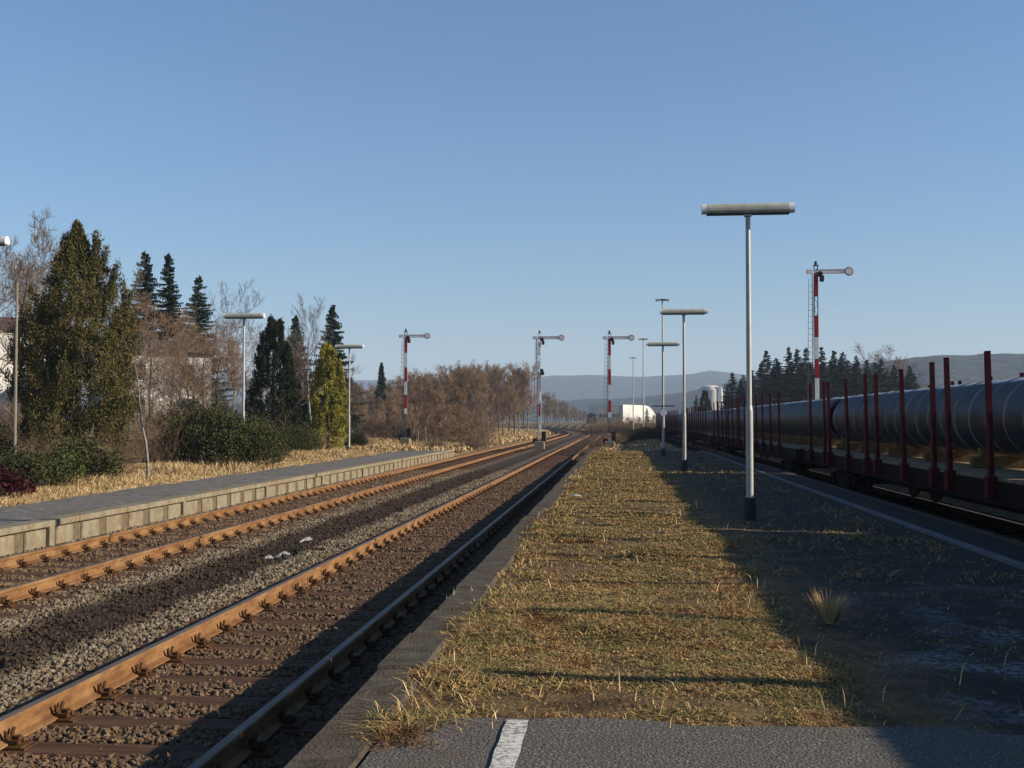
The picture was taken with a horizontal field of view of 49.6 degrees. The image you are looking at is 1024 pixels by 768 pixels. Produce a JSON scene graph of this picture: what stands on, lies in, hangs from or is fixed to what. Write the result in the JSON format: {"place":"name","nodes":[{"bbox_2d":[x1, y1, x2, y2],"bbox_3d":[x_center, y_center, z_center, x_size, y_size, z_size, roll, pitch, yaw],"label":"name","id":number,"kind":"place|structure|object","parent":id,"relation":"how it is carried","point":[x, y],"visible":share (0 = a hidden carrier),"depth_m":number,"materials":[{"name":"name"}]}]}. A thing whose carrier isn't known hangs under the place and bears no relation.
{"place":"outdoors","nodes":[
{"label":"outdoors","id":0,"kind":"place"},
{"bbox_2d":[73,371,757,419],"bbox_3d":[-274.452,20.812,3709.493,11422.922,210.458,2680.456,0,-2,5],"label":"hills","id":1,"kind":"structure","parent":0,"point":[572,388],"depth_m":2900.75,"materials":[{"name":"grey"}]},
{"bbox_2d":[0,415,1023,521],"bbox_3d":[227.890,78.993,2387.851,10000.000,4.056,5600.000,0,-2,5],"label":"ground","id":2,"kind":"structure","parent":0,"point":[983,508],"depth_m":36.51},
{"bbox_2d":[13,280,18,454],"bbox_3d":[-12.088,0.063,27.013,0.111,5.211,0.111,1,-2,-17],"label":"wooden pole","id":3,"kind":"object","parent":2,"relation":"on","point":[15,379],"visible":0.83,"depth_m":27.00,"materials":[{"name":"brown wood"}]},
{"bbox_2d":[0,421,31,465],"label":"bush","id":4,"kind":"object","parent":2,"relation":"on","point":[6,443],"visible":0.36,"depth_m":27.01,"materials":[{"name":"green plant"}]},
{"bbox_2d":[0,465,36,496],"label":"red leaf bush","id":5,"kind":"object","parent":2,"relation":"on","point":[18,483],"visible":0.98,"depth_m":23.17,"materials":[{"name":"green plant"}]},
{"bbox_2d":[0,234,67,370],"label":"bare tree","id":6,"kind":"object","parent":2,"relation":"on","point":[7,252],"visible":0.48,"depth_m":61.20,"materials":[{"name":"brown plant"}]},
{"bbox_2d":[1,409,69,457],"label":"bramble bush","id":7,"kind":"object","parent":2,"relation":"on","point":[42,452],"visible":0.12,"depth_m":32.13,"materials":[{"name":"plant"}]},
{"bbox_2d":[0,228,72,382],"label":"bare tree","id":8,"kind":"object","parent":2,"relation":"on","point":[23,289],"visible":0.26,"depth_m":59.57,"materials":[{"name":"brown plant"}]},
{"bbox_2d":[0,447,73,488],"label":"leafy bush","id":9,"kind":"object","parent":2,"relation":"on","point":[37,468],"visible":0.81,"depth_m":25.22,"materials":[{"name":"green plant"}]},
{"bbox_2d":[0,317,73,435],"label":"white house","id":10,"kind":"structure","parent":2,"relation":"on","point":[2,321],"depth_m":69.99,"materials":[{"name":"paint"}]},
{"bbox_2d":[0,355,85,446],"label":"bramble bush","id":11,"kind":"object","parent":2,"relation":"on","point":[7,419],"visible":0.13,"depth_m":43.53,"materials":[{"name":"plant"}]},
{"bbox_2d":[17,317,84,456],"bbox_3d":[-16.028,0.132,38.592,2.310,5.193,2.419,1,-2,-23],"label":"thuja tree","id":12,"kind":"object","parent":2,"relation":"on","point":[24,434],"visible":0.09,"depth_m":38.05,"materials":[{"name":"green plant"}]},
{"bbox_2d":[0,206,106,421],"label":"bare tree","id":13,"kind":"object","parent":2,"relation":"on","point":[25,293],"visible":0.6,"depth_m":52.88,"materials":[{"name":"brown plant"}]},
{"bbox_2d":[41,435,96,486],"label":"leafy bush","id":14,"kind":"object","parent":2,"relation":"on","point":[78,466],"visible":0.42,"depth_m":26.95,"materials":[{"name":"green plant"}]},
{"bbox_2d":[0,248,143,395],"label":"bare tree","id":15,"kind":"object","parent":2,"relation":"on","point":[46,293],"visible":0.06,"depth_m":64.02,"materials":[{"name":"brown plant"}]},
{"bbox_2d":[0,218,146,459],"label":"thuja tree","id":16,"kind":"object","parent":2,"relation":"on","point":[76,256],"visible":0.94,"depth_m":35.22,"materials":[{"name":"green plant"}]},
{"bbox_2d":[49,422,128,480],"bbox_3d":[-11.071,1.794,28.962,1.767,1.626,2.199,2,-3,-42],"label":"leafy bush","id":17,"kind":"object","parent":2,"relation":"on","point":[107,465],"visible":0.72,"depth_m":28.80,"materials":[{"name":"green plant"}]},
{"bbox_2d":[49,418,157,477],"bbox_3d":[-11.416,2.015,31.000,3.021,2.717,2.968,2,-3,-41],"label":"bramble bush","id":18,"kind":"object","parent":2,"relation":"on","point":[128,460],"visible":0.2,"depth_m":31.26,"materials":[{"name":"plant"}]},
{"bbox_2d":[83,259,167,389],"bbox_3d":[-20.610,-1.707,58.371,4.656,9.952,5.035,0,-2,1],"label":"bare tree","id":19,"kind":"object","parent":2,"relation":"on","point":[144,336],"visible":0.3,"depth_m":58.60,"materials":[{"name":"brown plant"}]},
{"bbox_2d":[122,329,169,479],"bbox_3d":[-10.050,0.548,30.000,1.826,4.201,1.020,-2,-3,41],"label":"young birch","id":20,"kind":"object","parent":2,"relation":"on","point":[145,441],"visible":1,"depth_m":29.92,"materials":[{"name":"brown plant"}]},
{"bbox_2d":[94,289,200,420],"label":"bare tree","id":21,"kind":"object","parent":2,"relation":"on","point":[156,323],"visible":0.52,"depth_m":66.47,"materials":[{"name":"brown plant"}]},
{"bbox_2d":[128,252,167,338],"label":"spruce tree","id":22,"kind":"object","parent":2,"relation":"on","point":[148,286],"visible":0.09,"depth_m":78.09,"materials":[{"name":"green plant"}]},
{"bbox_2d":[83,338,213,430],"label":"white house","id":23,"kind":"structure","parent":2,"relation":"on","point":[169,384],"depth_m":70.26,"materials":[{"name":"paint"}]},
{"bbox_2d":[98,351,203,442],"bbox_3d":[-16.774,1.531,52.110,6.826,6.249,6.948,-1,-2,28],"label":"bramble bush","id":24,"kind":"object","parent":2,"relation":"on","point":[144,407],"visible":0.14,"depth_m":51.62,"materials":[{"name":"plant"}]},
{"bbox_2d":[118,400,200,463],"bbox_3d":[-12.559,2.036,37.938,3.625,3.260,3.561,-1,-2,31],"label":"bramble bush","id":25,"kind":"object","parent":2,"relation":"on","point":[156,453],"visible":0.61,"depth_m":37.70,"materials":[{"name":"plant"}]},
{"bbox_2d":[93,364,241,456],"bbox_3d":[-13.858,1.691,43.968,6.042,5.434,5.935,-1,-2,17],"label":"bramble bush","id":26,"kind":"object","parent":2,"relation":"on","point":[154,429],"visible":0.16,"depth_m":43.77,"materials":[{"name":"plant"}]},
{"bbox_2d":[145,253,191,339],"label":"spruce tree","id":27,"kind":"object","parent":2,"relation":"on","point":[170,295],"visible":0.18,"depth_m":78.06,"materials":[{"name":"green plant"}]},
{"bbox_2d":[138,306,215,406],"bbox_3d":[-18.845,-0.592,61.951,4.013,7.791,3.989,1,-2,-26],"label":"bare tree","id":28,"kind":"object","parent":2,"relation":"on","point":[178,340],"visible":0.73,"depth_m":62.27,"materials":[{"name":"brown plant"}]},
{"bbox_2d":[145,396,222,444],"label":"bush","id":29,"kind":"object","parent":2,"relation":"on","point":[193,402],"visible":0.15,"depth_m":45.71,"materials":[{"name":"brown plant"}]},
{"bbox_2d":[156,328,218,408],"bbox_3d":[-16.154,0.130,55.126,3.008,5.840,2.990,1,-2,-18],"label":"bare tree","id":30,"kind":"object","parent":2,"relation":"on","point":[176,357],"visible":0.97,"depth_m":54.71,"materials":[{"name":"brown plant"}]},
{"bbox_2d":[130,364,245,427],"bbox_3d":[-16.664,1.561,54.027,7.250,6.520,7.122,-1,-2,38],"label":"bramble bush","id":31,"kind":"object","parent":2,"relation":"on","point":[180,399],"visible":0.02,"depth_m":54.29,"materials":[{"name":"plant"}]},
{"bbox_2d":[151,304,247,408],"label":"bare tree","id":32,"kind":"object","parent":2,"relation":"on","point":[222,334],"visible":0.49,"depth_m":69.66,"materials":[{"name":"brown plant"}]},
{"bbox_2d":[182,275,234,413],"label":"spruce tree","id":33,"kind":"object","parent":2,"relation":"on","point":[198,300],"visible":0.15,"depth_m":78.09,"materials":[{"name":"green plant"}]},
{"bbox_2d":[153,396,269,466],"bbox_3d":[-10.559,1.746,38.949,4.230,2.608,3.171,0,-2,5],"label":"evergreen bush","id":34,"kind":"object","parent":2,"relation":"on","point":[208,438],"visible":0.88,"depth_m":38.30,"materials":[{"name":"green plant"}]},
{"bbox_2d":[170,320,259,406],"bbox_3d":[-15.235,-0.099,58.129,4.828,6.404,3.932,0,-2,5],"label":"bare tree","id":35,"kind":"object","parent":2,"relation":"on","point":[229,358],"visible":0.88,"depth_m":57.78,"materials":[{"name":"brown plant"}]},
{"bbox_2d":[0,449,453,556],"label":"platform edge","id":36,"kind":"object","parent":2,"relation":"on","point":[31,534],"visible":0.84,"depth_m":22.01,"materials":[{"name":"concrete"}]},
{"bbox_2d":[0,450,462,525],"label":"platform","id":37,"kind":"structure","parent":2,"relation":"on","point":[31,511],"depth_m":25.21,"materials":[{"name":"concrete"}]},
{"bbox_2d":[201,278,263,415],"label":"bare tree","id":38,"kind":"object","parent":2,"relation":"on","point":[241,330],"visible":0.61,"depth_m":75.31,"materials":[{"name":"plant"}]},
{"bbox_2d":[223,313,264,459],"bbox_3d":[-10.171,0.201,42.016,1.584,5.777,0.204,0,-2,6],"label":"platform lamp","id":39,"kind":"object","parent":2,"relation":"on","point":[243,316],"visible":0.66,"depth_m":42.02,"materials":[{"name":"metal"}]},
{"bbox_2d":[209,326,282,403],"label":"bare tree","id":40,"kind":"object","parent":2,"relation":"on","point":[226,338],"visible":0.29,"depth_m":70.24,"materials":[{"name":"brown plant"}]},
{"bbox_2d":[188,376,306,426],"bbox_3d":[-14.899,1.793,60.026,7.250,6.520,7.122,-2,-2,39],"label":"bramble bush","id":41,"kind":"object","parent":2,"relation":"on","point":[250,408],"visible":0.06,"depth_m":59.46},
{"bbox_2d":[0,435,496,506],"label":"bank grass","id":42,"kind":"structure","parent":2,"relation":"on","point":[166,472],"depth_m":33.28,"materials":[{"name":"plant"}]},
{"bbox_2d":[224,412,293,465],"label":"evergreen bush","id":43,"kind":"object","parent":2,"relation":"on","point":[274,442],"visible":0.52,"depth_m":39.26,"materials":[{"name":"green plant"}]},
{"bbox_2d":[245,313,303,431],"bbox_3d":[-12.764,-0.182,60.001,3.313,7.335,3.186,0,-2,5],"label":"dark conifer","id":44,"kind":"object","parent":2,"relation":"on","point":[280,348],"visible":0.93,"depth_m":59.55,"materials":[{"name":"green plant"}]},
{"bbox_2d":[266,315,313,428],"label":"spruce tree","id":45,"kind":"object","parent":2,"relation":"on","point":[295,320],"visible":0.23,"depth_m":81.86,"materials":[{"name":"green plant"}]},
{"bbox_2d":[277,423,321,450],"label":"evergreen bush","id":46,"kind":"object","parent":2,"relation":"on","point":[294,433],"visible":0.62,"depth_m":53.69,"materials":[{"name":"green plant"}]},
{"bbox_2d":[0,429,606,767],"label":"ballast bed","id":47,"kind":"object","parent":2,"relation":"on","point":[512,462],"visible":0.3,"depth_m":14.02,"materials":[{"name":"gravel"}]},
{"bbox_2d":[0,427,572,618],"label":"railway track","id":48,"kind":"structure","parent":47,"relation":"on","point":[37,588],"depth_m":18.25,"materials":[{"name":"metal"}]},
{"bbox_2d":[0,426,602,767],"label":"railway track","id":49,"kind":"structure","parent":47,"relation":"on","point":[244,741],"depth_m":8.95,"materials":[{"name":"metal"}]},
{"bbox_2d":[533,330,563,448],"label":"semaphore signal","id":50,"kind":"object","parent":47,"relation":"on","point":[537,444],"visible":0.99,"depth_m":78.95,"materials":[{"name":"metal"}]},
{"bbox_2d":[284,294,334,428],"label":"bare tree","id":51,"kind":"object","parent":2,"relation":"on","point":[307,368],"visible":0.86,"depth_m":65.98,"materials":[{"name":"plant"}]},
{"bbox_2d":[305,342,351,449],"bbox_3d":[-9.345,0.766,56.960,2.303,5.928,2.566,0,-2,5],"label":"cypress tree","id":52,"kind":"object","parent":2,"relation":"on","point":[337,413],"visible":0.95,"depth_m":56.72,"materials":[{"name":"green plant"}]},
{"bbox_2d":[299,304,371,436],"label":"spruce tree","id":53,"kind":"object","parent":2,"relation":"on","point":[335,324],"visible":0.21,"depth_m":79.92,"materials":[{"name":"green plant"}]},
{"bbox_2d":[8,427,681,453],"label":"meadow grass","id":54,"kind":"structure","parent":2,"relation":"on","point":[650,444],"depth_m":81.16,"materials":[{"name":"plant"}]},
{"bbox_2d":[335,344,363,449],"bbox_3d":[-8.219,0.779,56.005,1.452,5.546,0.187,0,-2,6],"label":"platform lamp","id":55,"kind":"object","parent":2,"relation":"on","point":[361,346],"visible":0.88,"depth_m":55.98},
{"bbox_2d":[358,406,399,438],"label":"undergrowth bush","id":56,"kind":"object","parent":2,"relation":"on","point":[374,428],"visible":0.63,"depth_m":87.53,"materials":[{"name":"plant"}]},
{"bbox_2d":[374,362,388,409],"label":"spruce tree","id":57,"kind":"object","parent":2,"relation":"on","point":[381,383],"visible":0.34,"depth_m":134.87,"materials":[{"name":"green plant"}]},
{"bbox_2d":[398,329,429,443],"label":"semaphore signal","id":58,"kind":"object","parent":2,"relation":"on","point":[402,438],"visible":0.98,"depth_m":78.97,"materials":[{"name":"metal"}]},
{"bbox_2d":[417,388,443,440],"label":"bare tree","id":59,"kind":"object","parent":2,"relation":"on","point":[427,399],"visible":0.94,"depth_m":85.47,"materials":[{"name":"plant"}]},
{"bbox_2d":[284,450,594,767],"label":"platform edge","id":60,"kind":"object","parent":2,"relation":"on","point":[422,643],"visible":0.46,"depth_m":6.31,"materials":[{"name":"concrete"}]},
{"bbox_2d":[400,408,482,441],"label":"undergrowth bush","id":61,"kind":"object","parent":2,"relation":"on","point":[430,428],"visible":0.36,"depth_m":88.36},
{"bbox_2d":[425,384,460,441],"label":"bare tree","id":62,"kind":"object","parent":2,"relation":"on","point":[437,393],"visible":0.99,"depth_m":86.38,"materials":[{"name":"brown plant"}]},
{"bbox_2d":[401,400,504,442],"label":"undergrowth bush","id":63,"kind":"object","parent":2,"relation":"on","point":[459,426],"visible":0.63,"depth_m":88.03,"materials":[{"name":"plant"}]},
{"bbox_2d":[432,396,513,440],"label":"undergrowth bush","id":64,"kind":"object","parent":2,"relation":"on","point":[485,421],"visible":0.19,"depth_m":95.45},
{"bbox_2d":[465,369,487,420],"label":"bare tree","id":65,"kind":"object","parent":2,"relation":"on","point":[470,402],"visible":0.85,"depth_m":108.02,"materials":[{"name":"plant"}]},
{"bbox_2d":[457,423,496,449],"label":"bramble bush","id":66,"kind":"object","parent":2,"relation":"on","point":[474,444],"visible":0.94,"depth_m":73.72,"materials":[{"name":"plant"}]},
{"bbox_2d":[483,372,504,434],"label":"bare tree","id":67,"kind":"object","parent":2,"relation":"on","point":[495,388],"visible":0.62,"depth_m":122.17,"materials":[{"name":"plant"}]},
{"bbox_2d":[490,363,512,434],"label":"bare tree","id":68,"kind":"object","parent":2,"relation":"on","point":[506,390],"visible":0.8,"depth_m":128.63,"materials":[{"name":"plant"}]},
{"bbox_2d":[498,371,527,433],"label":"bare tree","id":69,"kind":"object","parent":2,"relation":"on","point":[513,395],"visible":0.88,"depth_m":134.74,"materials":[{"name":"brown plant"}]},
{"bbox_2d":[509,363,531,431],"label":"bare tree","id":70,"kind":"object","parent":2,"relation":"on","point":[525,381],"visible":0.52,"depth_m":160.44,"materials":[{"name":"plant"}]},
{"bbox_2d":[508,361,536,431],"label":"bare tree","id":71,"kind":"object","parent":2,"relation":"on","point":[533,398],"visible":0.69,"depth_m":165.75,"materials":[{"name":"plant"}]},
{"bbox_2d":[603,330,633,447],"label":"semaphore signal","id":72,"kind":"object","parent":2,"relation":"on","point":[608,442],"visible":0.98,"depth_m":78.97,"materials":[{"name":"metal"}]},
{"bbox_2d":[589,405,654,423],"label":"factory hall","id":73,"kind":"structure","parent":2,"relation":"on","point":[602,409],"depth_m":382.95,"materials":[{"name":"white metal"}]},
{"bbox_2d":[358,451,1023,767],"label":"platform","id":74,"kind":"structure","parent":2,"relation":"on","point":[975,680],"depth_m":8.29,"materials":[{"name":"soil"}]},
{"bbox_2d":[646,342,679,455],"bbox_3d":[6.027,0.592,44.232,1.320,4.541,0.170,0,-2,6],"label":"platform lamp","id":75,"kind":"object","parent":74,"relation":"on","point":[663,449],"visible":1,"depth_m":44.21,"materials":[{"name":"metal"}]},
{"bbox_2d":[660,309,707,470],"bbox_3d":[4.823,0.158,31.094,1.320,4.541,0.170,0,-2,5],"label":"platform lamp","id":76,"kind":"object","parent":74,"relation":"on","point":[684,461],"visible":1,"depth_m":31.07,"materials":[{"name":"metal"}]},
{"bbox_2d":[359,718,1023,767],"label":"asphalt","id":77,"kind":"structure","parent":74,"relation":"on","point":[594,743],"depth_m":4.72,"materials":[{"name":"asphalt"}]},
{"bbox_2d":[489,719,527,767],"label":"painted line","id":78,"kind":"object","parent":77,"relation":"on","point":[507,750],"visible":1,"depth_m":4.74,"materials":[{"name":"paint"}]},
{"bbox_2d":[701,203,794,518],"bbox_3d":[3.410,-0.343,15.968,1.320,4.541,0.170,0,-2,5],"label":"platform lamp","id":79,"kind":"object","parent":74,"relation":"on","point":[747,210],"visible":1,"depth_m":15.95,"materials":[{"name":"metal"}]},
{"bbox_2d":[803,589,856,623],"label":"grass tuft","id":80,"kind":"object","parent":74,"relation":"on","point":[830,614],"visible":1,"depth_m":7.65,"materials":[{"name":"plant"}]},
{"bbox_2d":[700,450,1023,569],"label":"edge strip","id":81,"kind":"object","parent":74,"relation":"on","point":[998,557],"visible":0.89,"depth_m":14.55,"materials":[{"name":"paint"}]},
{"bbox_2d":[699,385,722,410],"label":"storage silo","id":82,"kind":"object","parent":2,"relation":"on","point":[715,393],"visible":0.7,"depth_m":257.40,"materials":[{"name":"metal"}]},
{"bbox_2d":[716,372,741,408],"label":"spruce tree","id":83,"kind":"object","parent":2,"relation":"on","point":[730,388],"visible":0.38,"depth_m":184.70,"materials":[{"name":"green plant"}]},
{"bbox_2d":[752,351,780,405],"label":"spruce tree","id":84,"kind":"object","parent":2,"relation":"on","point":[766,370],"visible":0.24,"depth_m":170.47,"materials":[{"name":"green plant"}]},
{"bbox_2d":[760,358,792,404],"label":"spruce tree","id":85,"kind":"object","parent":2,"relation":"on","point":[771,386],"visible":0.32,"depth_m":156.77,"materials":[{"name":"green plant"}]},
{"bbox_2d":[536,427,1023,541],"bbox_3d":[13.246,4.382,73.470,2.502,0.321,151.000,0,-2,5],"label":"railway track","id":86,"kind":"structure","parent":2,"relation":"on","point":[1011,529],"depth_m":24.69,"materials":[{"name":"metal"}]},
{"bbox_2d":[665,410,706,442],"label":"flat wagon","id":87,"kind":"object","parent":86,"relation":"on","point":[673,429],"visible":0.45,"depth_m":97.22,"materials":[{"name":"metal"}]},
{"bbox_2d":[681,404,758,452],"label":"flat wagon","id":88,"kind":"object","parent":86,"relation":"on","point":[694,433],"visible":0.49,"depth_m":66.09,"materials":[{"name":"metal"}]},
{"bbox_2d":[706,408,735,431],"bbox_3d":[12.352,2.078,64.174,1.250,1.250,13.420,0,-2,5],"label":"steel pipe","id":89,"kind":"object","parent":88,"relation":"on","point":[709,419],"visible":0.4,"depth_m":64.18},
{"bbox_2d":[713,390,878,477],"bbox_3d":[10.354,1.864,43.224,2.996,2.711,27.460,0,-2,5],"label":"flat wagon","id":90,"kind":"object","parent":86,"relation":"on","point":[789,450],"visible":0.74,"depth_m":36.72,"materials":[{"name":"metal"}]},
{"bbox_2d":[729,404,772,434],"bbox_3d":[10.995,1.607,49.946,1.250,1.250,13.420,0,-2,5],"label":"steel pipe","id":91,"kind":"object","parent":90,"relation":"on","point":[759,423],"visible":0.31,"depth_m":48.33,"materials":[{"name":"metal"}]},
{"bbox_2d":[763,396,850,441],"bbox_3d":[9.713,1.163,36.514,1.250,1.250,13.420,0,-2,5],"label":"steel pipe","id":92,"kind":"object","parent":90,"relation":"on","point":[794,419],"visible":0.64,"depth_m":34.86,"materials":[{"name":"metal"}]},
{"bbox_2d":[805,351,1023,514],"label":"flat wagon","id":93,"kind":"object","parent":86,"relation":"on","point":[988,477],"visible":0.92,"depth_m":18.50,"materials":[{"name":"red metal"}]},
{"bbox_2d":[833,377,1023,458],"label":"steel pipe","id":94,"kind":"object","parent":93,"relation":"on","point":[968,419],"visible":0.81,"depth_m":19.25,"materials":[{"name":"metal"}]},
{"bbox_2d":[774,347,806,401],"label":"spruce tree","id":95,"kind":"object","parent":2,"relation":"on","point":[790,368],"visible":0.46,"depth_m":156.54,"materials":[{"name":"green plant"}]},
{"bbox_2d":[784,349,812,401],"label":"spruce tree","id":96,"kind":"object","parent":2,"relation":"on","point":[802,375],"visible":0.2,"depth_m":164.91,"materials":[{"name":"green plant"}]},
{"bbox_2d":[791,348,814,400],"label":"spruce tree","id":97,"kind":"object","parent":2,"relation":"on","point":[807,367],"visible":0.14,"depth_m":168.02,"materials":[{"name":"green plant"}]},
{"bbox_2d":[807,346,837,399],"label":"spruce tree","id":98,"kind":"object","parent":2,"relation":"on","point":[823,366],"visible":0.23,"depth_m":155.57,"materials":[{"name":"green plant"}]},
{"bbox_2d":[806,261,853,398],"bbox_3d":[15.482,-1.095,54.005,2.277,9.860,0.700,0,-2,5],"label":"semaphore signal","id":99,"kind":"object","parent":2,"relation":"on","point":[848,271],"visible":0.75,"depth_m":54.06,"materials":[{"name":"metal"}]},
{"bbox_2d":[825,351,849,397],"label":"spruce tree","id":100,"kind":"object","parent":2,"relation":"on","point":[835,375],"visible":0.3,"depth_m":158.63,"materials":[{"name":"green plant"}]},
{"bbox_2d":[843,355,868,396],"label":"spruce tree","id":101,"kind":"object","parent":2,"relation":"on","point":[856,374],"visible":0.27,"depth_m":159.00,"materials":[{"name":"green plant"}]},
{"bbox_2d":[717,451,1023,546],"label":"platform edge","id":102,"kind":"object","parent":2,"relation":"on","point":[1010,540],"visible":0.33,"depth_m":17.23,"materials":[{"name":"concrete"}]},
{"bbox_2d":[868,359,893,392],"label":"spruce tree","id":103,"kind":"object","parent":2,"relation":"on","point":[880,369],"visible":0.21,"depth_m":155.01,"materials":[{"name":"green plant"}]},
{"bbox_2d":[0,0,1023,379],"label":"sky","id":104,"kind":"structure","parent":0,"point":[479,177],"materials":[{"name":"blue"}]},
{"bbox_2d":[328,450,1023,755],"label":"dry grass","id":105,"kind":"structure","parent":0,"point":[606,613],"depth_m":7.59,"materials":[{"name":"plant"}]},
{"bbox_2d":[498,353,1023,421],"bbox_3d":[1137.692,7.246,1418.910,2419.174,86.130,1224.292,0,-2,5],"label":"hills","id":106,"kind":"structure","parent":0,"point":[965,369],"depth_m":1200.88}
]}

